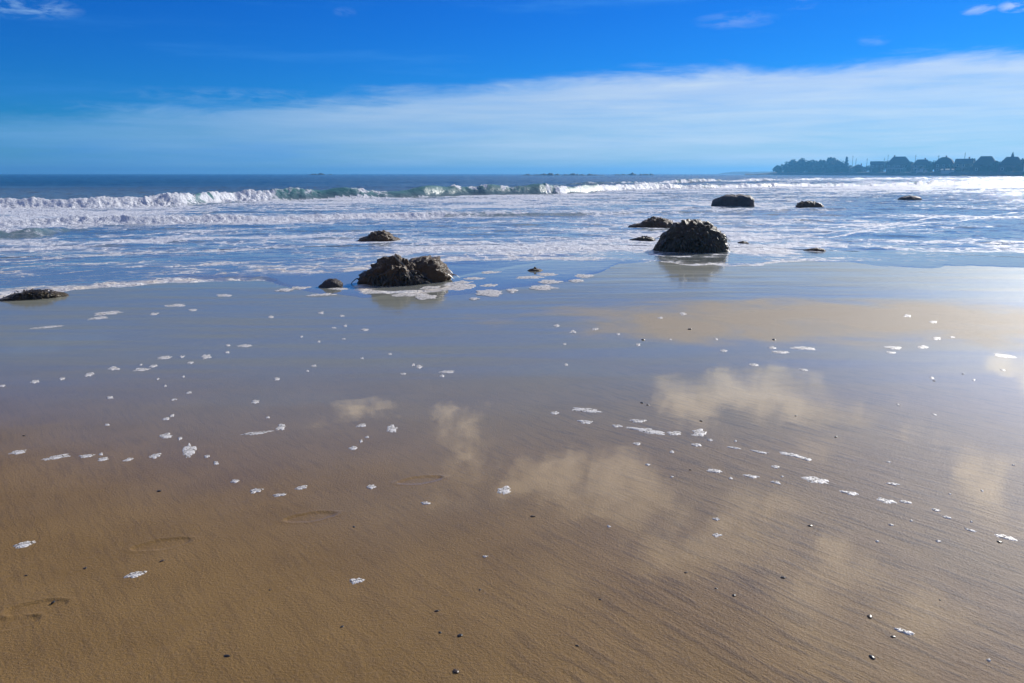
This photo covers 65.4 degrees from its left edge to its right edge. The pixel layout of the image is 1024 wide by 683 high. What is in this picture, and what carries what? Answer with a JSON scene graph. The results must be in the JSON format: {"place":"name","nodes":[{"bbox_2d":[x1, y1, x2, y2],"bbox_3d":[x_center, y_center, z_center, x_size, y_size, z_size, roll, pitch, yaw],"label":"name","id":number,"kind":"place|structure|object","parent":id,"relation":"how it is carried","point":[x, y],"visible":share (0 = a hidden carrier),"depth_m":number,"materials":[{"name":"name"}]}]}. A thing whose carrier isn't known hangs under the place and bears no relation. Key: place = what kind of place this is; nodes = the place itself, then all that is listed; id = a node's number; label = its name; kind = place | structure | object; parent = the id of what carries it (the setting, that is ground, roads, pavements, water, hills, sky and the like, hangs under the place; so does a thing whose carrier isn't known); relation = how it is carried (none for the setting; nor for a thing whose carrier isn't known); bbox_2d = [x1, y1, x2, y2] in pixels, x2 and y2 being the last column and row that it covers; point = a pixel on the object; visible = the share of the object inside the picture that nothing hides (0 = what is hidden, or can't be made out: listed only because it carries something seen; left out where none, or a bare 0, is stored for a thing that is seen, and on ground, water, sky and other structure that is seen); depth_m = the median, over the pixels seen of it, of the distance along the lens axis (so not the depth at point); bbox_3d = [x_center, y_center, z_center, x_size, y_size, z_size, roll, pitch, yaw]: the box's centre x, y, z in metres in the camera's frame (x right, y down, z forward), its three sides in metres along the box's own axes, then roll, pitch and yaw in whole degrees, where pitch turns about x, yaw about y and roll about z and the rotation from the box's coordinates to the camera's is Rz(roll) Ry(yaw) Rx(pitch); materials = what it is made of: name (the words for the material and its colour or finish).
{"place":"outdoors","nodes":[
{"label":"outdoors","id":0,"kind":"place"},
{"bbox_2d":[0,261,1023,682],"bbox_3d":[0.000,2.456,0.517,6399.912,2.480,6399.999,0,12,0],"label":"beach sand","id":1,"kind":"structure","parent":0,"point":[660,571],"depth_m":4.39,"materials":[{"name":"sand"}]},
{"bbox_2d":[9,450,25,453],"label":"foam patch","id":2,"kind":"object","parent":1,"relation":"on","point":[19,452],"visible":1,"depth_m":4.93,"materials":[{"name":"liquid"}]},
{"bbox_2d":[13,541,35,548],"bbox_3d":[-2.258,0.939,3.693,0.078,0.006,0.100,6,13,27],"label":"foam patch","id":3,"kind":"object","parent":1,"relation":"on","point":[22,545],"visible":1,"depth_m":3.68,"materials":[{"name":"liquid"}]},
{"bbox_2d":[0,288,67,300],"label":"rock","id":4,"kind":"object","parent":1,"relation":"on","point":[34,294],"visible":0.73,"depth_m":11.29,"materials":[{"name":"stone"}]},
{"bbox_2d":[30,325,60,328],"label":"foam patch","id":5,"kind":"object","parent":1,"relation":"on","point":[46,327],"visible":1,"depth_m":9.12,"materials":[{"name":"liquid"}]},
{"bbox_2d":[42,454,69,460],"bbox_3d":[-2.777,0.704,4.844,0.174,0.006,0.082,-9,15,-37],"label":"foam patch","id":6,"kind":"object","parent":1,"relation":"on","point":[59,456],"visible":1,"depth_m":4.84,"materials":[{"name":"liquid"}]},
{"bbox_2d":[80,454,93,457],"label":"foam patch","id":7,"kind":"object","parent":1,"relation":"on","point":[87,455],"visible":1,"depth_m":4.86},
{"bbox_2d":[88,316,106,319],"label":"foam patch","id":8,"kind":"object","parent":1,"relation":"on","point":[100,317],"visible":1,"depth_m":9.76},
{"bbox_2d":[94,311,120,315],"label":"foam patch","id":9,"kind":"object","parent":1,"relation":"on","point":[105,313],"visible":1,"depth_m":10.06,"materials":[{"name":"liquid"}]},
{"bbox_2d":[107,366,119,370],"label":"foam patch","id":10,"kind":"object","parent":1,"relation":"on","point":[112,368],"visible":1,"depth_m":7.10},
{"bbox_2d":[124,571,146,577],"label":"foam patch","id":11,"kind":"object","parent":1,"relation":"on","point":[136,574],"visible":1,"depth_m":3.39,"materials":[{"name":"liquid"}]},
{"bbox_2d":[133,368,148,370],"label":"foam patch","id":12,"kind":"object","parent":1,"relation":"on","point":[139,369],"visible":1,"depth_m":7.07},
{"bbox_2d":[149,453,160,458],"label":"foam patch","id":13,"kind":"object","parent":1,"relation":"on","point":[154,456],"visible":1,"depth_m":4.86,"materials":[{"name":"liquid"}]},
{"bbox_2d":[157,356,169,358],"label":"foam patch","id":14,"kind":"object","parent":1,"relation":"on","point":[166,357],"visible":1,"depth_m":7.55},
{"bbox_2d":[159,433,171,438],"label":"foam patch","id":15,"kind":"object","parent":1,"relation":"on","point":[168,435],"visible":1,"depth_m":5.23,"materials":[{"name":"liquid"}]},
{"bbox_2d":[164,304,185,306],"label":"foam patch","id":16,"kind":"object","parent":1,"relation":"on","point":[179,305],"visible":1,"depth_m":10.69,"materials":[{"name":"liquid"}]},
{"bbox_2d":[182,443,196,457],"bbox_3d":[-2.009,0.676,4.968,0.092,0.006,0.331,-5,13,-21],"label":"foam patch","id":17,"kind":"object","parent":1,"relation":"on","point":[189,452],"visible":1,"depth_m":4.95,"materials":[{"name":"liquid"}]},
{"bbox_2d":[218,294,231,296],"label":"foam patch","id":18,"kind":"object","parent":1,"relation":"on","point":[224,295],"visible":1,"depth_m":11.62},
{"bbox_2d":[241,431,270,434],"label":"foam patch","id":19,"kind":"object","parent":1,"relation":"on","point":[255,433],"visible":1,"depth_m":5.28,"materials":[{"name":"liquid"}]},
{"bbox_2d":[249,488,262,493],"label":"foam patch","id":20,"kind":"object","parent":1,"relation":"on","point":[257,490],"visible":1,"depth_m":4.30,"materials":[{"name":"liquid"}]},
{"bbox_2d":[272,493,286,496],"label":"foam patch","id":21,"kind":"object","parent":1,"relation":"on","point":[278,495],"visible":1,"depth_m":4.24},
{"bbox_2d":[276,424,285,429],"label":"foam patch","id":22,"kind":"object","parent":1,"relation":"on","point":[281,426],"visible":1,"depth_m":5.41,"materials":[{"name":"liquid"}]},
{"bbox_2d":[275,288,292,291],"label":"foam patch","id":23,"kind":"object","parent":1,"relation":"on","point":[286,289],"visible":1,"depth_m":12.21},
{"bbox_2d":[295,485,306,489],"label":"foam patch","id":24,"kind":"object","parent":1,"relation":"on","point":[301,487],"visible":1,"depth_m":4.34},
{"bbox_2d":[306,293,334,295],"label":"foam patch","id":25,"kind":"object","parent":1,"relation":"on","point":[325,294],"visible":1,"depth_m":11.68,"materials":[{"name":"liquid"}]},
{"bbox_2d":[318,278,342,287],"bbox_3d":[-2.872,-0.865,12.599,0.401,0.261,0.308,-3,12,-13],"label":"rock","id":26,"kind":"object","parent":1,"relation":"on","point":[331,283],"visible":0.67,"depth_m":12.50,"materials":[{"name":"stone"}]},
{"bbox_2d":[350,578,364,584],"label":"foam patch","id":27,"kind":"object","parent":1,"relation":"on","point":[355,581],"visible":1,"depth_m":3.32,"materials":[{"name":"liquid"}]},
{"bbox_2d":[387,424,397,432],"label":"foam patch","id":28,"kind":"object","parent":1,"relation":"on","point":[391,429],"visible":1,"depth_m":5.36,"materials":[{"name":"liquid"}]},
{"bbox_2d":[351,254,459,286],"bbox_3d":[-1.727,-0.960,13.166,1.447,1.001,1.396,5,13,23],"label":"rock","id":29,"kind":"object","parent":1,"relation":"on","point":[395,270],"visible":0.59,"depth_m":12.87,"materials":[{"name":"stone"}]},
{"bbox_2d":[392,293,426,296],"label":"foam patch","id":30,"kind":"object","parent":1,"relation":"on","point":[406,294],"visible":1,"depth_m":11.64,"materials":[{"name":"liquid"}]},
{"bbox_2d":[415,294,436,299],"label":"foam patch","id":31,"kind":"object","parent":1,"relation":"on","point":[422,296],"visible":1,"depth_m":11.35,"materials":[{"name":"liquid"}]},
{"bbox_2d":[439,370,453,372],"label":"foam patch","id":32,"kind":"object","parent":1,"relation":"on","point":[448,371],"visible":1,"depth_m":6.94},
{"bbox_2d":[476,289,502,296],"bbox_3d":[-0.337,-0.717,11.720,0.422,0.006,0.738,0,12,0],"label":"foam patch","id":33,"kind":"object","parent":1,"relation":"on","point":[487,292],"visible":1,"depth_m":11.72,"materials":[{"name":"liquid"}]},
{"bbox_2d":[497,486,510,493],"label":"foam patch","id":34,"kind":"object","parent":1,"relation":"on","point":[505,490],"visible":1,"depth_m":4.26,"materials":[{"name":"liquid"}]},
{"bbox_2d":[527,267,542,270],"bbox_3d":[0.429,-1.296,14.532,0.307,0.135,0.220,0,12,2],"label":"rock","id":35,"kind":"object","parent":1,"relation":"on","point":[534,269],"visible":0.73,"depth_m":14.47,"materials":[{"name":"stone"}]},
{"bbox_2d":[529,285,555,289],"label":"foam patch","id":36,"kind":"object","parent":1,"relation":"on","point":[545,287],"visible":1,"depth_m":12.21,"materials":[{"name":"liquid"}]},
{"bbox_2d":[568,279,582,281],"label":"foam patch","id":37,"kind":"object","parent":1,"relation":"on","point":[578,280],"visible":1,"depth_m":13.01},
{"bbox_2d":[577,420,592,423],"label":"foam patch","id":38,"kind":"object","parent":1,"relation":"on","point":[585,421],"visible":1,"depth_m":5.46,"materials":[{"name":"liquid"}]},
{"bbox_2d":[572,407,600,412],"bbox_3d":[0.553,0.494,5.734,0.265,0.006,0.119,5,13,23],"label":"foam patch","id":39,"kind":"object","parent":1,"relation":"on","point":[586,410],"visible":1,"depth_m":5.72,"materials":[{"name":"liquid"}]},
{"bbox_2d":[630,419,646,422],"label":"foam patch","id":40,"kind":"object","parent":1,"relation":"on","point":[634,420],"visible":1,"depth_m":5.47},
{"bbox_2d":[630,236,655,240],"bbox_3d":[3.451,-2.736,21.454,0.809,0.238,0.456,5,13,23],"label":"rock","id":41,"kind":"object","parent":1,"relation":"on","point":[643,238],"visible":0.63,"depth_m":21.28,"materials":[{"name":"stone"}]},
{"bbox_2d":[627,427,664,434],"bbox_3d":[0.896,0.587,5.257,0.118,0.006,0.311,-11,16,-43],"label":"foam patch","id":42,"kind":"object","parent":1,"relation":"on","point":[650,430],"visible":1,"depth_m":5.25,"materials":[{"name":"liquid"}]},
{"bbox_2d":[628,216,672,227],"bbox_3d":[4.656,-3.833,26.603,1.585,0.694,0.944,2,12,10],"label":"rock","id":43,"kind":"object","parent":1,"relation":"on","point":[655,222],"visible":0.62,"depth_m":26.28,"materials":[{"name":"stone"}]},
{"bbox_2d":[667,431,680,434],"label":"foam patch","id":44,"kind":"object","parent":1,"relation":"on","point":[675,432],"visible":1,"depth_m":5.19,"materials":[{"name":"liquid"}]},
{"bbox_2d":[653,218,729,252],"bbox_3d":[4.131,-2.116,18.506,1.916,1.467,1.528,3,12,12],"label":"rock","id":45,"kind":"object","parent":1,"relation":"on","point":[688,235],"visible":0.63,"depth_m":18.03,"materials":[{"name":"stone"}]},
{"bbox_2d":[691,429,706,435],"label":"foam patch","id":46,"kind":"object","parent":1,"relation":"on","point":[696,433],"visible":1,"depth_m":5.20,"materials":[{"name":"liquid"}]},
{"bbox_2d":[706,469,721,472],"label":"foam patch","id":47,"kind":"object","parent":1,"relation":"on","point":[715,470],"visible":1,"depth_m":4.52,"materials":[{"name":"liquid"}]},
{"bbox_2d":[711,194,754,206],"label":"rock","id":48,"kind":"object","parent":1,"relation":"on","point":[726,200],"visible":0.56,"depth_m":42.42,"materials":[{"name":"stone"}]},
{"bbox_2d":[743,474,758,477],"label":"foam patch","id":49,"kind":"object","parent":1,"relation":"on","point":[749,476],"visible":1,"depth_m":4.42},
{"bbox_2d":[771,351,788,353],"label":"foam patch","id":50,"kind":"object","parent":1,"relation":"on","point":[783,352],"visible":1,"depth_m":7.57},
{"bbox_2d":[780,452,805,457],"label":"foam patch","id":51,"kind":"object","parent":1,"relation":"on","point":[789,454],"visible":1,"depth_m":4.77,"materials":[{"name":"liquid"}]},
{"bbox_2d":[791,346,814,349],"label":"foam patch","id":52,"kind":"object","parent":1,"relation":"on","point":[806,348],"visible":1,"depth_m":7.75,"materials":[{"name":"liquid"}]},
{"bbox_2d":[796,201,823,207],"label":"rock","id":53,"kind":"object","parent":1,"relation":"on","point":[809,204],"visible":0.57,"depth_m":41.68,"materials":[{"name":"stone"}]},
{"bbox_2d":[804,248,825,250],"bbox_3d":[7.007,-2.113,18.508,0.549,0.141,0.292,5,13,20],"label":"rock","id":54,"kind":"object","parent":1,"relation":"on","point":[815,249],"visible":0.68,"depth_m":18.41,"materials":[{"name":"stone"}]},
{"bbox_2d":[801,476,828,483],"bbox_3d":[1.664,0.759,4.373,0.162,0.006,0.112,4,13,18],"label":"foam patch","id":55,"kind":"object","parent":1,"relation":"on","point":[819,480],"visible":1,"depth_m":4.37,"materials":[{"name":"liquid"}]},
{"bbox_2d":[840,491,858,495],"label":"foam patch","id":56,"kind":"object","parent":1,"relation":"on","point":[852,493],"visible":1,"depth_m":4.18,"materials":[{"name":"liquid"}]},
{"bbox_2d":[876,497,895,503],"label":"foam patch","id":57,"kind":"object","parent":1,"relation":"on","point":[886,501],"visible":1,"depth_m":4.08,"materials":[{"name":"liquid"}]},
{"bbox_2d":[883,346,900,349],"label":"foam patch","id":58,"kind":"object","parent":1,"relation":"on","point":[894,347],"visible":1,"depth_m":7.79,"materials":[{"name":"liquid"}]},
{"bbox_2d":[894,628,914,634],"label":"foam patch","id":59,"kind":"object","parent":1,"relation":"on","point":[906,632],"visible":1,"depth_m":2.90,"materials":[{"name":"liquid"}]},
{"bbox_2d":[994,534,1017,540],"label":"foam patch","id":60,"kind":"object","parent":1,"relation":"on","point":[1006,537],"visible":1,"depth_m":3.66,"materials":[{"name":"liquid"}]},
{"bbox_2d":[995,353,1016,357],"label":"foam patch","id":61,"kind":"object","parent":1,"relation":"on","point":[1002,355],"visible":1,"depth_m":7.41,"materials":[{"name":"liquid"}]},
{"bbox_2d":[0,174,1023,297],"bbox_3d":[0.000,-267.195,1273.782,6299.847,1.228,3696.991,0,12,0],"label":"sea water","id":62,"kind":"structure","parent":0,"point":[63,232],"depth_m":27.77,"materials":[{"name":"liquid"}]},
{"bbox_2d":[291,286,308,289],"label":"foam patch","id":63,"kind":"object","parent":62,"relation":"on","point":[297,287],"visible":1,"depth_m":12.44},
{"bbox_2d":[329,288,346,289],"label":"foam patch","id":64,"kind":"object","parent":62,"relation":"on","point":[338,288],"visible":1,"depth_m":12.33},
{"bbox_2d":[358,230,400,241],"bbox_3d":[-3.571,-2.732,21.406,1.201,0.523,0.741,-2,12,-9],"label":"rock","id":65,"kind":"object","parent":62,"relation":"in","point":[379,236],"visible":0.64,"depth_m":21.17,"materials":[{"name":"stone"}]},
{"bbox_2d":[421,286,439,288],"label":"foam patch","id":66,"kind":"object","parent":62,"relation":"on","point":[427,287],"visible":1,"depth_m":12.37,"materials":[{"name":"liquid"}]},
{"bbox_2d":[440,284,475,290],"bbox_3d":[-0.777,-0.844,12.374,0.540,0.007,0.828,3,12,12],"label":"foam patch","id":67,"kind":"object","parent":62,"relation":"on","point":[462,287],"visible":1,"depth_m":12.32,"materials":[{"name":"liquid"}]},
{"bbox_2d":[454,280,469,283],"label":"foam patch","id":68,"kind":"object","parent":62,"relation":"on","point":[462,282],"visible":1,"depth_m":12.93,"materials":[{"name":"liquid"}]},
{"bbox_2d":[463,277,484,279],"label":"foam patch","id":69,"kind":"object","parent":62,"relation":"on","point":[475,278],"visible":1,"depth_m":13.45,"materials":[{"name":"liquid"}]},
{"bbox_2d":[484,271,498,273],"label":"foam patch","id":70,"kind":"object","parent":62,"relation":"on","point":[486,272],"visible":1,"depth_m":14.30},
{"bbox_2d":[517,276,543,278],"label":"foam patch","id":71,"kind":"object","parent":62,"relation":"on","point":[526,277],"visible":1,"depth_m":13.48,"materials":[{"name":"liquid"}]},
{"bbox_2d":[538,273,557,275],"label":"foam patch","id":72,"kind":"object","parent":62,"relation":"on","point":[549,274],"visible":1,"depth_m":13.88,"materials":[{"name":"liquid"}]},
{"bbox_2d":[538,280,562,283],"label":"foam patch","id":73,"kind":"object","parent":62,"relation":"on","point":[550,282],"visible":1,"depth_m":12.92,"materials":[{"name":"liquid"}]},
{"bbox_2d":[518,173,603,175],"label":"rocky reef","id":74,"kind":"object","parent":62,"relation":"in","point":[565,174],"visible":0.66,"depth_m":622.39},
{"bbox_2d":[575,274,593,277],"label":"foam patch","id":75,"kind":"object","parent":62,"relation":"on","point":[584,275],"visible":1,"depth_m":13.68,"materials":[{"name":"liquid"}]},
{"bbox_2d":[615,172,652,174],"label":"rocky reef","id":76,"kind":"object","parent":62,"relation":"in","point":[632,173],"visible":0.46,"depth_m":674.95},
{"bbox_2d":[898,195,921,199],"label":"rock","id":77,"kind":"object","parent":62,"relation":"in","point":[908,197],"visible":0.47,"depth_m":53.27,"materials":[{"name":"stone"}]},
{"bbox_2d":[0,0,1023,173],"label":"sky","id":78,"kind":"structure","parent":0,"point":[87,86],"materials":[{"name":"blue"}]},
{"bbox_2d":[720,171,772,173],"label":"distant hills","id":79,"kind":"structure","parent":0,"point":[744,172],"depth_m":1822.18,"materials":[{"name":"blue"}]},
{"bbox_2d":[745,171,1022,174],"bbox_3d":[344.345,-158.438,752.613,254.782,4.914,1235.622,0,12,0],"label":"headland terrain","id":80,"kind":"structure","parent":0,"point":[791,172],"depth_m":858.62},
{"bbox_2d":[772,165,779,171],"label":"tree","id":81,"kind":"object","parent":80,"relation":"on","point":[775,168],"visible":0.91,"depth_m":859.13,"materials":[{"name":"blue plant"}]},
{"bbox_2d":[783,164,791,172],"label":"tree","id":82,"kind":"object","parent":80,"relation":"on","point":[786,166],"visible":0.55,"depth_m":835.78,"materials":[{"name":"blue plant"}]},
{"bbox_2d":[782,159,794,171],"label":"tree","id":83,"kind":"object","parent":80,"relation":"on","point":[790,162],"visible":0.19,"depth_m":846.36,"materials":[{"name":"blue plant"}]},
{"bbox_2d":[789,163,799,171],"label":"tree","id":84,"kind":"object","parent":80,"relation":"on","point":[794,167],"visible":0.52,"depth_m":820.92,"materials":[{"name":"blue plant"}]},
{"bbox_2d":[792,158,804,171],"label":"tree","id":85,"kind":"object","parent":80,"relation":"on","point":[795,162],"visible":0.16,"depth_m":829.89,"materials":[{"name":"blue plant"}]},
{"bbox_2d":[798,160,813,171],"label":"tree","id":86,"kind":"object","parent":80,"relation":"on","point":[805,164],"visible":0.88,"depth_m":805.13,"materials":[{"name":"blue plant"}]},
{"bbox_2d":[810,163,817,171],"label":"tree","id":87,"kind":"object","parent":80,"relation":"on","point":[814,167],"visible":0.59,"depth_m":794.42,"materials":[{"name":"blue plant"}]},
{"bbox_2d":[816,161,826,169],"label":"tree","id":88,"kind":"object","parent":80,"relation":"on","point":[822,162],"visible":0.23,"depth_m":778.87,"materials":[{"name":"blue plant"}]},
{"bbox_2d":[819,157,844,171],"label":"tree","id":89,"kind":"object","parent":80,"relation":"on","point":[832,162],"visible":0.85,"depth_m":759.33,"materials":[{"name":"blue plant"}]},
{"bbox_2d":[834,163,844,171],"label":"tree","id":90,"kind":"object","parent":80,"relation":"on","point":[839,165],"visible":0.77,"depth_m":752.98,"materials":[{"name":"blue plant"}]},
{"bbox_2d":[842,157,848,171],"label":"conifer tree","id":91,"kind":"object","parent":80,"relation":"on","point":[846,164],"visible":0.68,"depth_m":748.18,"materials":[{"name":"blue plant"}]},
{"bbox_2d":[842,166,849,171],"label":"bush","id":92,"kind":"object","parent":80,"relation":"on","point":[846,169],"visible":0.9,"depth_m":726.07,"materials":[{"name":"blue plant"}]},
{"bbox_2d":[849,164,866,171],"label":"house","id":93,"kind":"structure","parent":80,"relation":"on","point":[861,167],"depth_m":710.80,"materials":[{"name":"blue"}]},
{"bbox_2d":[872,167,880,171],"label":"bush","id":94,"kind":"object","parent":80,"relation":"on","point":[876,169],"visible":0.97,"depth_m":668.91,"materials":[{"name":"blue plant"}]},
{"bbox_2d":[870,161,884,171],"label":"house","id":95,"kind":"structure","parent":80,"relation":"on","point":[875,164],"depth_m":675.15,"materials":[{"name":"blue"}]},
{"bbox_2d":[764,171,1023,175],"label":"rock revetment","id":96,"kind":"object","parent":80,"relation":"on","point":[998,173],"visible":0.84,"depth_m":586.58,"materials":[{"name":"stone"}]},
{"bbox_2d":[886,155,909,173],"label":"house","id":97,"kind":"structure","parent":80,"relation":"on","point":[895,164],"depth_m":634.63,"materials":[{"name":"blue"}]},
{"bbox_2d":[905,161,912,171],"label":"tree","id":98,"kind":"object","parent":80,"relation":"on","point":[908,166],"visible":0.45,"depth_m":624.23,"materials":[{"name":"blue plant"}]},
{"bbox_2d":[911,158,931,171],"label":"house","id":99,"kind":"structure","parent":80,"relation":"on","point":[916,164],"depth_m":596.40,"materials":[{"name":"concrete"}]},
{"bbox_2d":[916,168,927,173],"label":"house","id":100,"kind":"structure","parent":80,"relation":"on","point":[921,170],"depth_m":587.66,"materials":[{"name":"concrete"}]},
{"bbox_2d":[925,160,935,171],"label":"tree","id":101,"kind":"object","parent":80,"relation":"on","point":[929,165],"visible":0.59,"depth_m":590.78,"materials":[{"name":"blue plant"}]},
{"bbox_2d":[934,156,953,171],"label":"house","id":102,"kind":"structure","parent":80,"relation":"on","point":[940,163],"depth_m":560.75,"materials":[{"name":"blue"}]},
{"bbox_2d":[941,168,953,173],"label":"house","id":103,"kind":"structure","parent":80,"relation":"on","point":[945,171],"depth_m":539.00,"materials":[{"name":"concrete"}]},
{"bbox_2d":[954,157,973,171],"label":"house","id":104,"kind":"structure","parent":80,"relation":"on","point":[960,163],"depth_m":531.67,"materials":[{"name":"concrete"}]},
{"bbox_2d":[972,156,994,171],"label":"house","id":105,"kind":"structure","parent":80,"relation":"on","point":[984,161],"depth_m":507.18,"materials":[{"name":"blue"}]},
{"bbox_2d":[989,161,1000,171],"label":"tree","id":106,"kind":"object","parent":80,"relation":"on","point":[995,163],"visible":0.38,"depth_m":494.69,"materials":[{"name":"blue plant"}]},
{"bbox_2d":[998,153,1022,171],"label":"house","id":107,"kind":"structure","parent":80,"relation":"on","point":[1012,161],"depth_m":476.12,"materials":[{"name":"blue"}]}
]}

